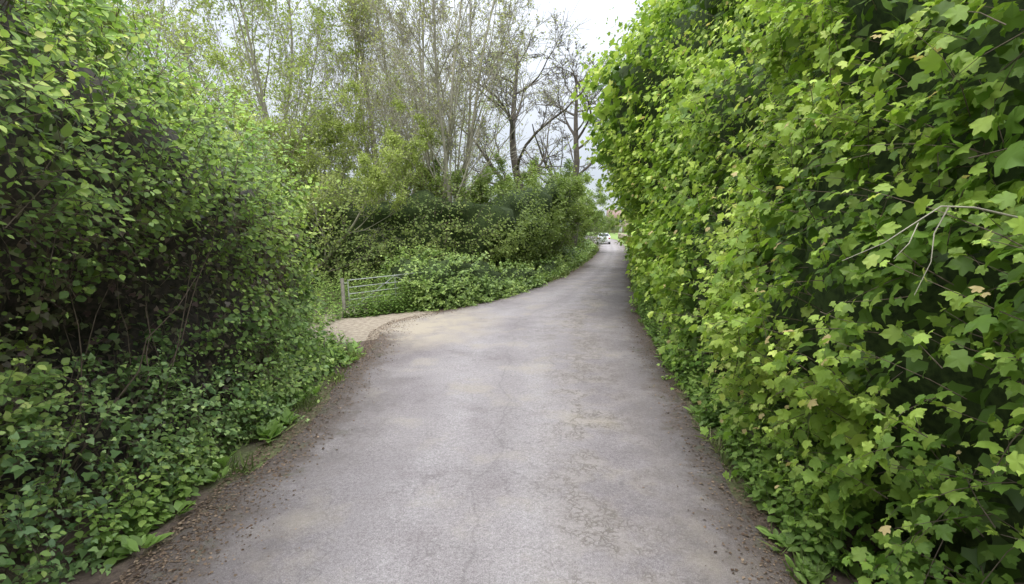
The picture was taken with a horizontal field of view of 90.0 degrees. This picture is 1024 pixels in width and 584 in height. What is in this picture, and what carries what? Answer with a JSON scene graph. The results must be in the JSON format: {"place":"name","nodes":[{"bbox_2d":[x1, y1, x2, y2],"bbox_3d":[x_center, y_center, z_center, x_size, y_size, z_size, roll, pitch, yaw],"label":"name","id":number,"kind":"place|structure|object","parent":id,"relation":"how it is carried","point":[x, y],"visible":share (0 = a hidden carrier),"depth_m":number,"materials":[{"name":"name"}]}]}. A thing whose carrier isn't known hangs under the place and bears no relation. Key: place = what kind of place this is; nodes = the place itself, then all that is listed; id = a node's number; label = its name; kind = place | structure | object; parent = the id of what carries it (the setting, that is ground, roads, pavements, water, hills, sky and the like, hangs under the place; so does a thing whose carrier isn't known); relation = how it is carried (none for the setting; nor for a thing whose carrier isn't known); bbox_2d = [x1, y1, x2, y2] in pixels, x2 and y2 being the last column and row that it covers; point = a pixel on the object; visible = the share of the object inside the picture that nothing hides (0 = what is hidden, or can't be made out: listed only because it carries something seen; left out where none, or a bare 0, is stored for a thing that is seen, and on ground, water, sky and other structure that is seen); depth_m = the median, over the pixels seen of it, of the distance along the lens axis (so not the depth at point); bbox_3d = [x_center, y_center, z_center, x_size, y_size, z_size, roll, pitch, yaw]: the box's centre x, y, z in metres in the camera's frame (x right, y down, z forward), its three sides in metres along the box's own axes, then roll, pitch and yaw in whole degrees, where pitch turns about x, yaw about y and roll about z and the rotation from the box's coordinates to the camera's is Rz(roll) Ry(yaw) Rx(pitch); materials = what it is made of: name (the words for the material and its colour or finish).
{"place":"outdoors","nodes":[
{"label":"outdoors","id":0,"kind":"place"},
{"bbox_2d":[13,0,651,215],"label":"sky","id":1,"kind":"structure","parent":0,"point":[595,11],"materials":[{"name":"white"}]},
{"bbox_2d":[134,236,794,583],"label":"road","id":2,"kind":"structure","parent":0,"point":[516,439],"depth_m":5.12,"materials":[{"name":"grey asphalt"}]},
{"bbox_2d":[110,303,819,583],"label":"leaf litter scatter","id":3,"kind":"object","parent":2,"relation":"on","point":[150,553],"visible":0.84,"depth_m":4.75,"materials":[{"name":"brown plant"}]},
{"bbox_2d":[112,299,830,583],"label":"dock weeds","id":4,"kind":"object","parent":2,"relation":"on","point":[135,540],"visible":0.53,"depth_m":4.48,"materials":[{"name":"green plant"}]},
{"bbox_2d":[597,233,609,243],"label":"parked car","id":5,"kind":"object","parent":2,"relation":"on","point":[608,238],"visible":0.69,"depth_m":67.75,"materials":[{"name":"white paint"}]},
{"bbox_2d":[0,232,955,583],"bbox_3d":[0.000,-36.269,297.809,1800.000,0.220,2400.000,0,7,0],"label":"ground","id":6,"kind":"structure","parent":0,"point":[126,564],"depth_m":4.44,"materials":[{"name":"soil"}]},
{"bbox_2d":[15,0,197,113],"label":"willow tree","id":7,"kind":"object","parent":6,"relation":"on","point":[87,50],"visible":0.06,"depth_m":14.38,"materials":[{"name":"green plant"}]},
{"bbox_2d":[25,10,230,167],"bbox_3d":[-7.113,-1.289,8.255,5.427,5.492,3.839,0,7,0],"label":"hawthorn tree","id":8,"kind":"object","parent":6,"relation":"on","point":[50,22],"visible":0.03,"depth_m":7.63,"materials":[{"name":"green plant"}]},
{"bbox_2d":[72,0,226,108],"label":"birch tree","id":9,"kind":"object","parent":6,"relation":"on","point":[109,1],"visible":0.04,"depth_m":28.63,"materials":[{"name":"green plant"}]},
{"bbox_2d":[76,59,242,190],"bbox_3d":[-12.914,-5.138,18.099,7.564,10.649,9.726,4,9,31],"label":"willow tree","id":10,"kind":"object","parent":6,"relation":"on","point":[204,96],"depth_m":17.34,"materials":[{"name":"green plant"}]},
{"bbox_2d":[0,0,344,583],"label":"mixed hedge","id":11,"kind":"object","parent":6,"relation":"on","point":[123,218],"visible":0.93,"depth_m":4.57,"materials":[{"name":"green plant"}]},
{"bbox_2d":[79,0,267,120],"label":"birch tree","id":12,"kind":"object","parent":6,"relation":"on","point":[162,7],"visible":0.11,"depth_m":23.03,"materials":[{"name":"green plant"}]},
{"bbox_2d":[0,296,357,583],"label":"ivy undergrowth","id":13,"kind":"object","parent":6,"relation":"on","point":[58,572],"visible":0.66,"depth_m":4.21,"materials":[{"name":"green plant"}]},
{"bbox_2d":[148,45,290,189],"bbox_3d":[-9.118,-3.131,13.550,5.547,7.810,7.132,-4,9,-30],"label":"willow tree","id":14,"kind":"object","parent":6,"relation":"on","point":[216,57],"visible":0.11,"depth_m":14.89,"materials":[{"name":"green plant"}]},
{"bbox_2d":[127,0,385,209],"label":"birch tree","id":15,"kind":"object","parent":6,"relation":"on","point":[319,12],"visible":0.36,"depth_m":22.74,"materials":[{"name":"green plant"}]},
{"bbox_2d":[137,0,426,217],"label":"birch tree","id":16,"kind":"object","parent":6,"relation":"on","point":[301,63],"visible":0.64,"depth_m":19.51,"materials":[{"name":"green plant"}]},
{"bbox_2d":[239,77,429,280],"bbox_3d":[-6.903,-4.190,18.978,6.051,8.519,7.780,-4,8,-29],"label":"willow tree","id":17,"kind":"object","parent":6,"relation":"on","point":[373,174],"visible":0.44,"depth_m":18.47,"materials":[{"name":"green plant"}]},
{"bbox_2d":[274,96,446,249],"bbox_3d":[-5.783,-3.825,20.709,6.700,7.336,5.211,0,7,0],"label":"willow tree","id":18,"kind":"object","parent":6,"relation":"on","point":[414,157],"visible":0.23,"depth_m":19.45,"materials":[{"name":"green plant"}]},
{"bbox_2d":[308,309,433,341],"bbox_3d":[-3.567,0.791,13.285,4.210,0.001,4.214,4,9,31],"label":"gravel gateway","id":19,"kind":"object","parent":6,"relation":"on","point":[359,329],"visible":0.5,"depth_m":13.02,"materials":[{"name":"beige gravel"}]},
{"bbox_2d":[270,0,491,201],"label":"ash tree","id":20,"kind":"object","parent":6,"relation":"on","point":[358,28],"visible":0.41,"depth_m":24.65,"materials":[{"name":"green plant"}]},
{"bbox_2d":[340,272,421,317],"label":"field gate","id":21,"kind":"structure","parent":6,"relation":"on","point":[342,283],"depth_m":14.18,"materials":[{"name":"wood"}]},
{"bbox_2d":[242,160,593,291],"bbox_3d":[0.290,-5.952,43.676,21.866,7.555,71.216,4,8,26],"label":"hawthorn hedge","id":22,"kind":"object","parent":6,"relation":"on","point":[517,224],"visible":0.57,"depth_m":19.42,"materials":[{"name":"green plant"}]},
{"bbox_2d":[350,32,525,193],"bbox_3d":[-4.774,-9.879,34.837,11.178,15.683,9.366,6,10,41],"label":"birch tree","id":23,"kind":"object","parent":6,"relation":"on","point":[453,163],"visible":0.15,"depth_m":33.85,"materials":[{"name":"green plant"}]},
{"bbox_2d":[307,160,606,231],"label":"distant trees","id":24,"kind":"object","parent":6,"relation":"on","point":[603,222],"depth_m":54.52,"materials":[{"name":"green plant"}]},
{"bbox_2d":[65,250,852,575],"bbox_3d":[-0.682,-0.818,21.126,12.333,1.202,35.556,1,8,10],"label":"nettle patch","id":25,"kind":"object","parent":6,"relation":"on","point":[765,484],"visible":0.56,"depth_m":4.59,"materials":[{"name":"green plant"}]},
{"bbox_2d":[421,148,507,204],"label":"hawthorn tree","id":26,"kind":"object","parent":6,"relation":"on","point":[459,177],"visible":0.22,"depth_m":21.48,"materials":[{"name":"green plant"}]},
{"bbox_2d":[347,0,596,202],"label":"ash tree","id":27,"kind":"object","parent":6,"relation":"on","point":[436,84],"visible":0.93,"depth_m":20.23,"materials":[{"name":"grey plant"}]},
{"bbox_2d":[374,237,596,312],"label":"ivy bank","id":28,"kind":"structure","parent":6,"relation":"on","point":[451,280],"depth_m":16.34,"materials":[{"name":"green plant"}]},
{"bbox_2d":[194,245,853,583],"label":"verge grass","id":29,"kind":"structure","parent":6,"relation":"on","point":[718,442],"depth_m":5.90,"materials":[{"name":"green plant"}]},
{"bbox_2d":[443,8,606,190],"bbox_3d":[0.201,-8.477,28.568,8.251,14.517,11.229,-1,8,-11],"label":"oak tree","id":30,"kind":"object","parent":6,"relation":"on","point":[512,137],"visible":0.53,"depth_m":28.49,"materials":[{"name":"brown plant"}]},
{"bbox_2d":[494,155,598,261],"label":"hawthorn tree","id":31,"kind":"object","parent":6,"relation":"on","point":[568,233],"visible":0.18,"depth_m":29.34,"materials":[{"name":"green plant"}]},
{"bbox_2d":[505,39,610,247],"bbox_3d":[5.784,-10.275,37.534,12.205,15.780,8.968,2,8,16],"label":"oak tree","id":32,"kind":"object","parent":6,"relation":"on","point":[576,160],"visible":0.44,"depth_m":37.32,"materials":[{"name":"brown plant"}]},
{"bbox_2d":[555,176,612,245],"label":"hawthorn tree","id":33,"kind":"object","parent":6,"relation":"on","point":[600,214],"visible":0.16,"depth_m":47.08,"materials":[{"name":"green plant"}]},
{"bbox_2d":[588,208,599,232],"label":"hawthorn tree","id":34,"kind":"object","parent":6,"relation":"on","point":[595,223],"visible":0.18,"depth_m":147.87,"materials":[{"name":"green plant"}]},
{"bbox_2d":[605,212,625,233],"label":"hawthorn tree","id":35,"kind":"object","parent":6,"relation":"on","point":[613,225],"visible":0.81,"depth_m":149.17,"materials":[{"name":"green plant"}]},
{"bbox_2d":[607,218,627,232],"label":"walls","id":36,"kind":"structure","parent":6,"relation":"on","point":[619,225],"depth_m":174.90,"materials":[{"name":"beige brick"}]},
{"bbox_2d":[606,209,624,217],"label":"roof","id":37,"kind":"structure","parent":36,"relation":"on","point":[615,214],"depth_m":176.23,"materials":[{"name":"ceramic"}]},
{"bbox_2d":[618,233,631,240],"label":"wooden fence","id":38,"kind":"object","parent":6,"relation":"on","point":[621,235],"visible":0.3,"depth_m":89.08,"materials":[{"name":"beige wood"}]},
{"bbox_2d":[564,0,1023,583],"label":"maple hedge","id":39,"kind":"object","parent":6,"relation":"on","point":[820,204],"visible":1,"depth_m":3.55,"materials":[{"name":"green plant"}]}
]}

